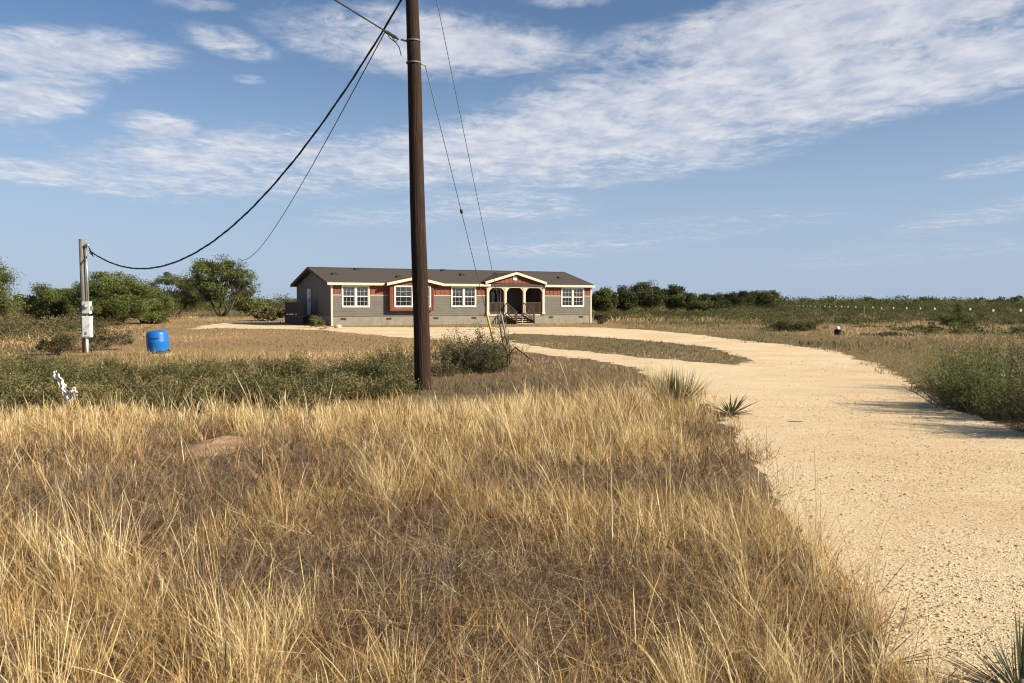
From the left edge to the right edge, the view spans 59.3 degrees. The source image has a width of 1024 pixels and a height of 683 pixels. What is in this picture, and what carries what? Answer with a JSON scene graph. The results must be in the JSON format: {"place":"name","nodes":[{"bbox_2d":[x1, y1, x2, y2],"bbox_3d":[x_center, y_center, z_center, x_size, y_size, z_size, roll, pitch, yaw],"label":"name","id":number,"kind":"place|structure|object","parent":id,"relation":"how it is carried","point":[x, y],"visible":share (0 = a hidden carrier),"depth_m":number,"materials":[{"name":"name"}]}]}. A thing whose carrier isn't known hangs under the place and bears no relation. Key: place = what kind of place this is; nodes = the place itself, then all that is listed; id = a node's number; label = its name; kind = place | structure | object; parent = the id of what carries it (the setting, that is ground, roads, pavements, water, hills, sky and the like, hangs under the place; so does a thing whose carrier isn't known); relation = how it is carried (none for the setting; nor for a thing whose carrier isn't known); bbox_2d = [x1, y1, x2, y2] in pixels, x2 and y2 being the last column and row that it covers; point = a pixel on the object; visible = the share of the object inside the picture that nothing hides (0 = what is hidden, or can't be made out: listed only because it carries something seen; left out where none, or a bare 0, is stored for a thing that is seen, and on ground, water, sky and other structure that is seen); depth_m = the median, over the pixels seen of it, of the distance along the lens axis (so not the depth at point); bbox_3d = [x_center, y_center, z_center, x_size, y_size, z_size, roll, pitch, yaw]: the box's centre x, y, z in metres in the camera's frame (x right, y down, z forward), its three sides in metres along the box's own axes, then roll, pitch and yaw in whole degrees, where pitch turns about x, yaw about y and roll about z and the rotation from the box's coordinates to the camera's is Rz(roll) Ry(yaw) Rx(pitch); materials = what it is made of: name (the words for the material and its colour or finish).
{"place":"outdoors","nodes":[
{"label":"outdoors","id":0,"kind":"place"},
{"bbox_2d":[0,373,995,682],"bbox_3d":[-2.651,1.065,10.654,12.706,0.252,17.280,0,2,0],"label":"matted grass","id":1,"kind":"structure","parent":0,"point":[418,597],"depth_m":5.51,"materials":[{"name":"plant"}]},
{"bbox_2d":[0,353,1021,682],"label":"dry grass","id":2,"kind":"structure","parent":0,"point":[604,399],"depth_m":5.84,"materials":[{"name":"plant"}]},
{"bbox_2d":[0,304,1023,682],"bbox_3d":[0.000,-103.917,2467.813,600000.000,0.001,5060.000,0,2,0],"label":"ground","id":3,"kind":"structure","parent":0,"point":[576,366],"depth_m":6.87,"materials":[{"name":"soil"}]},
{"bbox_2d":[0,256,30,321],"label":"mesquite tree","id":4,"kind":"object","parent":3,"relation":"on","point":[4,295],"visible":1,"depth_m":62.07,"materials":[{"name":"green plant"}]},
{"bbox_2d":[9,294,35,315],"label":"mesquite tree","id":5,"kind":"object","parent":3,"relation":"on","point":[19,301],"visible":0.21,"depth_m":87.05,"materials":[{"name":"green plant"}]},
{"bbox_2d":[21,282,80,321],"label":"mesquite tree","id":6,"kind":"object","parent":3,"relation":"on","point":[50,301],"visible":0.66,"depth_m":68.60,"materials":[{"name":"green plant"}]},
{"bbox_2d":[33,333,82,354],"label":"shrub","id":7,"kind":"object","parent":3,"relation":"on","point":[62,340],"visible":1,"depth_m":28.31,"materials":[{"name":"green plant"}]},
{"bbox_2d":[78,239,93,352],"bbox_3d":[-14.148,-1.413,29.837,0.557,3.976,0.397,2,3,34],"label":"meter pole","id":8,"kind":"object","parent":3,"relation":"on","point":[86,326],"visible":0.95,"depth_m":29.83,"materials":[{"name":"grey wood"}]},
{"bbox_2d":[59,271,160,325],"bbox_3d":[-29.186,-3.140,65.981,6.448,4.235,7.296,0,2,0],"label":"mesquite tree","id":9,"kind":"object","parent":3,"relation":"on","point":[111,295],"visible":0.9,"depth_m":64.59,"materials":[{"name":"green plant"}]},
{"bbox_2d":[88,328,139,349],"bbox_3d":[-14.062,-0.068,31.489,1.788,0.829,1.674,0,2,0],"label":"shrub","id":10,"kind":"object","parent":3,"relation":"on","point":[104,336],"visible":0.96,"depth_m":31.32,"materials":[{"name":"green plant"}]},
{"bbox_2d":[0,305,283,344],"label":"rough brush","id":11,"kind":"object","parent":3,"relation":"on","point":[52,325],"visible":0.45,"depth_m":46.60,"materials":[{"name":"green plant"}]},
{"bbox_2d":[133,286,181,323],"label":"mesquite tree","id":12,"kind":"object","parent":3,"relation":"on","point":[166,306],"visible":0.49,"depth_m":71.18,"materials":[{"name":"green plant"}]},
{"bbox_2d":[144,270,205,314],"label":"mesquite tree","id":13,"kind":"object","parent":3,"relation":"on","point":[185,297],"visible":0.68,"depth_m":118.80,"materials":[{"name":"green plant"}]},
{"bbox_2d":[0,345,422,415],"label":"thicket","id":14,"kind":"object","parent":3,"relation":"on","point":[16,380],"visible":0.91,"depth_m":15.41,"materials":[{"name":"green plant"}]},
{"bbox_2d":[52,370,78,402],"bbox_3d":[-6.565,0.670,13.267,0.426,0.488,0.150,1,3,12],"label":"plastic sheet","id":15,"kind":"object","parent":14,"relation":"in","point":[61,383],"visible":0.98,"depth_m":13.27,"materials":[{"name":"white plastic"}]},
{"bbox_2d":[181,436,255,456],"bbox_3d":[-3.361,1.164,10.392,0.840,0.106,1.600,0,2,0],"label":"soil mound","id":16,"kind":"object","parent":3,"relation":"on","point":[199,446],"visible":0.52,"depth_m":10.11,"materials":[{"name":"brown soil"}]},
{"bbox_2d":[182,253,260,316],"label":"mesquite tree","id":17,"kind":"object","parent":3,"relation":"on","point":[210,285],"visible":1,"depth_m":106.66,"materials":[{"name":"green plant"}]},
{"bbox_2d":[222,287,267,315],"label":"mesquite tree","id":18,"kind":"object","parent":3,"relation":"on","point":[245,304],"visible":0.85,"depth_m":110.84,"materials":[{"name":"green plant"}]},
{"bbox_2d":[191,323,321,329],"bbox_3d":[-17.921,-1.113,64.518,8.818,0.001,21.136,-1,3,-13],"label":"gravel pad","id":19,"kind":"object","parent":3,"relation":"on","point":[255,326],"visible":0.86,"depth_m":63.10,"materials":[{"name":"beige gravel"}]},
{"bbox_2d":[308,315,325,326],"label":"shrub","id":20,"kind":"object","parent":19,"relation":"on","point":[315,322],"visible":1,"depth_m":60.77,"materials":[{"name":"green plant"}]},
{"bbox_2d":[248,306,291,320],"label":"shrub","id":21,"kind":"object","parent":3,"relation":"on","point":[273,313],"visible":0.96,"depth_m":83.55,"materials":[{"name":"green plant"}]},
{"bbox_2d":[270,293,290,309],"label":"mesquite tree","id":22,"kind":"object","parent":3,"relation":"on","point":[279,304],"visible":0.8,"depth_m":97.67,"materials":[{"name":"green plant"}]},
{"bbox_2d":[288,370,342,393],"bbox_3d":[-3.106,0.719,14.372,0.942,0.674,0.848,-1,3,-18],"label":"yucca","id":23,"kind":"object","parent":3,"relation":"on","point":[317,381],"visible":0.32,"depth_m":14.35,"materials":[{"name":"green plant"}]},
{"bbox_2d":[362,337,413,369],"bbox_3d":[-2.920,0.318,21.954,1.407,0.842,1.588,0,2,0],"label":"shrub","id":24,"kind":"object","parent":3,"relation":"on","point":[401,358],"visible":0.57,"depth_m":21.80,"materials":[{"name":"green plant"}]},
{"bbox_2d":[375,368,414,383],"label":"shrub","id":25,"kind":"object","parent":3,"relation":"on","point":[411,377],"visible":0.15,"depth_m":17.86,"materials":[{"name":"green plant"}]},
{"bbox_2d":[400,0,430,389],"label":"utility pole","id":26,"kind":"object","parent":3,"relation":"on","point":[422,364],"visible":0.95,"depth_m":16.89,"materials":[{"name":"brown wood"}]},
{"bbox_2d":[89,0,401,269],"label":"service cable","id":27,"kind":"object","parent":26,"relation":"attached to","point":[314,133],"visible":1,"depth_m":20.13,"materials":[{"name":"black rubber"}]},
{"bbox_2d":[334,0,401,55],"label":"telephone cable","id":28,"kind":"object","parent":26,"relation":"attached to","point":[388,33],"visible":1,"depth_m":16.15,"materials":[{"name":"black rubber"}]},
{"bbox_2d":[239,32,384,259],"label":"drop wire","id":29,"kind":"object","parent":28,"relation":"attached to","point":[326,139],"visible":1,"depth_m":23.84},
{"bbox_2d":[425,66,496,350],"bbox_3d":[-1.057,-2.345,22.670,0.068,6.266,11.128,0,2,6],"label":"guy wire","id":30,"kind":"object","parent":26,"relation":"attached to","point":[487,316],"visible":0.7,"depth_m":21.32,"materials":[{"name":"metal"}]},
{"bbox_2d":[285,267,594,325],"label":"ranch house","id":31,"kind":"structure","parent":3,"relation":"on","point":[335,296],"depth_m":70.17,"materials":[{"name":"grey wood"}]},
{"bbox_2d":[307,289,310,314],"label":"side door","id":32,"kind":"structure","parent":31,"relation":"in","point":[308,290],"depth_m":69.54,"materials":[{"name":"white glass"}]},
{"bbox_2d":[342,285,369,306],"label":"window","id":33,"kind":"structure","parent":31,"relation":"in","point":[346,289],"depth_m":65.68,"materials":[{"name":"white plastic"}]},
{"bbox_2d":[394,285,430,306],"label":"window","id":34,"kind":"structure","parent":31,"relation":"in","point":[407,288],"depth_m":67.15,"materials":[{"name":"white plastic"}]},
{"bbox_2d":[451,286,475,306],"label":"window","id":35,"kind":"structure","parent":31,"relation":"in","point":[455,290],"depth_m":69.91,"materials":[{"name":"white plastic"}]},
{"bbox_2d":[489,288,500,313],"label":"front door","id":36,"kind":"structure","parent":31,"relation":"in","point":[492,293],"depth_m":73.95,"materials":[{"name":"glass"}]},
{"bbox_2d":[561,287,583,306],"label":"window","id":37,"kind":"structure","parent":31,"relation":"in","point":[567,292],"depth_m":74.79,"materials":[{"name":"white plastic"}]},
{"bbox_2d":[431,351,474,376],"bbox_3d":[-1.430,0.481,20.405,0.998,0.649,0.803,-1,3,-29],"label":"shrub","id":38,"kind":"object","parent":3,"relation":"on","point":[442,371],"visible":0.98,"depth_m":20.35,"materials":[{"name":"green plant"}]},
{"bbox_2d":[436,0,508,348],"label":"guy wire","id":39,"kind":"object","parent":3,"relation":"attached to","point":[473,179],"visible":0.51,"depth_m":23.34,"materials":[{"name":"metal"}]},
{"bbox_2d":[430,321,516,373],"bbox_3d":[-0.971,0.101,21.695,2.353,1.300,2.639,-1,3,-30],"label":"shrub","id":40,"kind":"object","parent":3,"relation":"on","point":[485,360],"visible":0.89,"depth_m":21.35,"materials":[{"name":"green plant"}]},
{"bbox_2d":[0,405,960,682],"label":"rusty forbs","id":41,"kind":"object","parent":3,"relation":"on","point":[424,521],"visible":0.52,"depth_m":6.42,"materials":[{"name":"brown plant"}]},
{"bbox_2d":[0,412,1008,682],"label":"green weeds","id":42,"kind":"object","parent":3,"relation":"on","point":[558,556],"visible":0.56,"depth_m":5.20,"materials":[{"name":"green plant"}]},
{"bbox_2d":[0,312,1023,394],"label":"short grass","id":43,"kind":"structure","parent":3,"relation":"on","point":[235,355],"depth_m":32.28,"materials":[{"name":"brown plant"}]},
{"bbox_2d":[492,316,536,366],"bbox_3d":[0.040,0.006,23.155,1.212,1.368,0.702,0,2,0],"label":"dead sapling","id":44,"kind":"object","parent":3,"relation":"on","point":[512,345],"visible":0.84,"depth_m":23.16,"materials":[{"name":"grey plant"}]},
{"bbox_2d":[6,295,1023,312],"bbox_3d":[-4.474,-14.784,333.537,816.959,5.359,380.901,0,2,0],"label":"distant scrub","id":45,"kind":"object","parent":3,"relation":"on","point":[805,302],"visible":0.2,"depth_m":199.58,"materials":[{"name":"green plant"}]},
{"bbox_2d":[592,312,610,323],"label":"shrub","id":46,"kind":"object","parent":3,"relation":"on","point":[600,318],"visible":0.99,"depth_m":70.29,"materials":[{"name":"green plant"}]},
{"bbox_2d":[592,287,619,311],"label":"mesquite tree","id":47,"kind":"object","parent":3,"relation":"on","point":[605,299],"visible":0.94,"depth_m":116.32,"materials":[{"name":"green plant"}]},
{"bbox_2d":[613,285,638,311],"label":"mesquite tree","id":48,"kind":"object","parent":3,"relation":"on","point":[628,299],"visible":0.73,"depth_m":138.20,"materials":[{"name":"green plant"}]},
{"bbox_2d":[627,280,669,311],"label":"mesquite tree","id":49,"kind":"object","parent":3,"relation":"on","point":[653,296],"visible":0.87,"depth_m":148.82,"materials":[{"name":"green plant"}]},
{"bbox_2d":[628,366,713,408],"bbox_3d":[2.474,0.694,14.238,1.641,0.737,1.884,0,2,0],"label":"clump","id":50,"kind":"object","parent":3,"relation":"on","point":[677,388],"visible":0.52,"depth_m":14.19,"materials":[{"name":"green plant"}]},
{"bbox_2d":[665,284,687,311],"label":"mesquite tree","id":51,"kind":"object","parent":3,"relation":"on","point":[674,290],"visible":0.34,"depth_m":150.60,"materials":[{"name":"green plant"}]},
{"bbox_2d":[663,292,714,313],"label":"mesquite tree","id":52,"kind":"object","parent":3,"relation":"on","point":[690,301],"visible":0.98,"depth_m":130.92,"materials":[{"name":"green plant"}]},
{"bbox_2d":[699,292,730,310],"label":"mesquite tree","id":53,"kind":"object","parent":3,"relation":"on","point":[718,299],"visible":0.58,"depth_m":163.41,"materials":[{"name":"green plant"}]},
{"bbox_2d":[722,290,754,310],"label":"mesquite tree","id":54,"kind":"object","parent":3,"relation":"on","point":[736,297],"visible":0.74,"depth_m":166.68,"materials":[{"name":"green plant"}]},
{"bbox_2d":[745,290,762,309],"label":"mesquite tree","id":55,"kind":"object","parent":3,"relation":"on","point":[754,293],"visible":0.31,"depth_m":170.72,"materials":[{"name":"green plant"}]},
{"bbox_2d":[756,290,783,308],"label":"mesquite tree","id":56,"kind":"object","parent":3,"relation":"on","point":[773,299],"visible":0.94,"depth_m":158.35,"materials":[{"name":"green plant"}]},
{"bbox_2d":[765,319,828,330],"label":"shrub","id":57,"kind":"object","parent":3,"relation":"on","point":[786,324],"visible":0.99,"depth_m":52.55,"materials":[{"name":"green plant"}]},
{"bbox_2d":[592,300,1023,336],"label":"field scrub","id":58,"kind":"object","parent":3,"relation":"on","point":[764,313],"visible":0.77,"depth_m":88.73,"materials":[{"name":"green plant"}]},
{"bbox_2d":[834,326,843,334],"bbox_3d":[16.831,-0.531,46.406,0.378,0.495,0.472,-2,3,-42],"label":"well pipe","id":59,"kind":"object","parent":3,"relation":"on","point":[837,330],"visible":0.89,"depth_m":46.32,"materials":[{"name":"white plastic"}]},
{"bbox_2d":[815,613,948,682],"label":"yucca","id":60,"kind":"object","parent":3,"relation":"on","point":[870,643],"visible":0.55,"depth_m":4.09,"materials":[{"name":"green plant"}]},
{"bbox_2d":[790,305,1023,334],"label":"wire fence","id":61,"kind":"object","parent":3,"relation":"on","point":[920,310],"visible":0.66,"depth_m":64.77,"materials":[{"name":"grey metal"}]},
{"bbox_2d":[912,296,932,302],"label":"mesquite tree","id":62,"kind":"object","parent":3,"relation":"on","point":[923,298],"visible":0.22,"depth_m":298.68,"materials":[{"name":"green plant"}]},
{"bbox_2d":[933,300,980,329],"bbox_3d":[27.116,-1.585,54.978,2.569,1.882,2.013,0,2,0],"label":"shrub","id":63,"kind":"object","parent":3,"relation":"on","point":[949,319],"visible":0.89,"depth_m":54.64,"materials":[{"name":"green plant"}]},
{"bbox_2d":[902,345,1023,410],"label":"shrub","id":64,"kind":"object","parent":3,"relation":"on","point":[949,401],"visible":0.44,"depth_m":14.07,"materials":[{"name":"green plant"}]},
{"bbox_2d":[917,320,1023,387],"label":"shrub","id":65,"kind":"object","parent":3,"relation":"on","point":[966,349],"visible":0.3,"depth_m":16.93,"materials":[{"name":"green plant"}]},
{"bbox_2d":[938,340,1023,421],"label":"shrub","id":66,"kind":"object","parent":3,"relation":"on","point":[984,394],"visible":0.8,"depth_m":12.99,"materials":[{"name":"green plant"}]},
{"bbox_2d":[984,347,1023,429],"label":"shrub","id":67,"kind":"object","parent":3,"relation":"on","point":[1020,395],"visible":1,"depth_m":11.49,"materials":[{"name":"green plant"}]},
{"bbox_2d":[987,321,1023,383],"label":"shrub","id":68,"kind":"object","parent":3,"relation":"on","point":[1018,356],"visible":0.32,"depth_m":15.10,"materials":[{"name":"green plant"}]},
{"bbox_2d":[992,295,1023,302],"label":"mesquite tree","id":69,"kind":"object","parent":3,"relation":"on","point":[1014,298],"visible":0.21,"depth_m":278.61,"materials":[{"name":"green plant"}]},
{"bbox_2d":[0,0,1023,301],"label":"sky","id":70,"kind":"structure","parent":0,"point":[794,148],"materials":[{"name":"blue"}]},
{"bbox_2d":[321,327,1023,682],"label":"driveway","id":71,"kind":"structure","parent":0,"point":[729,381],"depth_m":8.96,"materials":[{"name":"beige gravel"}]},
{"bbox_2d":[500,333,751,364],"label":"grass island","id":72,"kind":"structure","parent":71,"relation":"on","point":[693,348],"depth_m":33.24,"materials":[{"name":"green plant"}]},
{"bbox_2d":[704,394,755,416],"bbox_3d":[3.222,0.914,13.134,0.877,0.390,0.925,0,2,0],"label":"yucca","id":73,"kind":"object","parent":71,"relation":"on","point":[732,409],"visible":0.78,"depth_m":13.12,"materials":[{"name":"green plant"}]},
{"bbox_2d":[922,606,1023,682],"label":"yucca","id":74,"kind":"object","parent":71,"relation":"on","point":[1005,678],"visible":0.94,"depth_m":3.79,"materials":[{"name":"green plant"}]},
{"bbox_2d":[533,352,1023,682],"bbox_3d":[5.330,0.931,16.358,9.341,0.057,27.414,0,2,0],"label":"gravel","id":75,"kind":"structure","parent":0,"point":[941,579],"depth_m":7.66,"materials":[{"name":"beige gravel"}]},
{"bbox_3d":[-11.211,0.421,28.596,1.082,0.055,0.841,0,2,0],"label":"concrete slab","id":76,"kind":"object","parent":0,"visible":0},
{"bbox_2d":[146,330,169,353],"bbox_3d":[-11.194,0.013,28.566,0.791,0.757,0.678,-3,2,0],"label":"barrel","id":77,"kind":"object","parent":76,"relation":"on","point":[158,340],"visible":0.9,"depth_m":28.30,"materials":[{"name":"blue plastic"}]}
]}

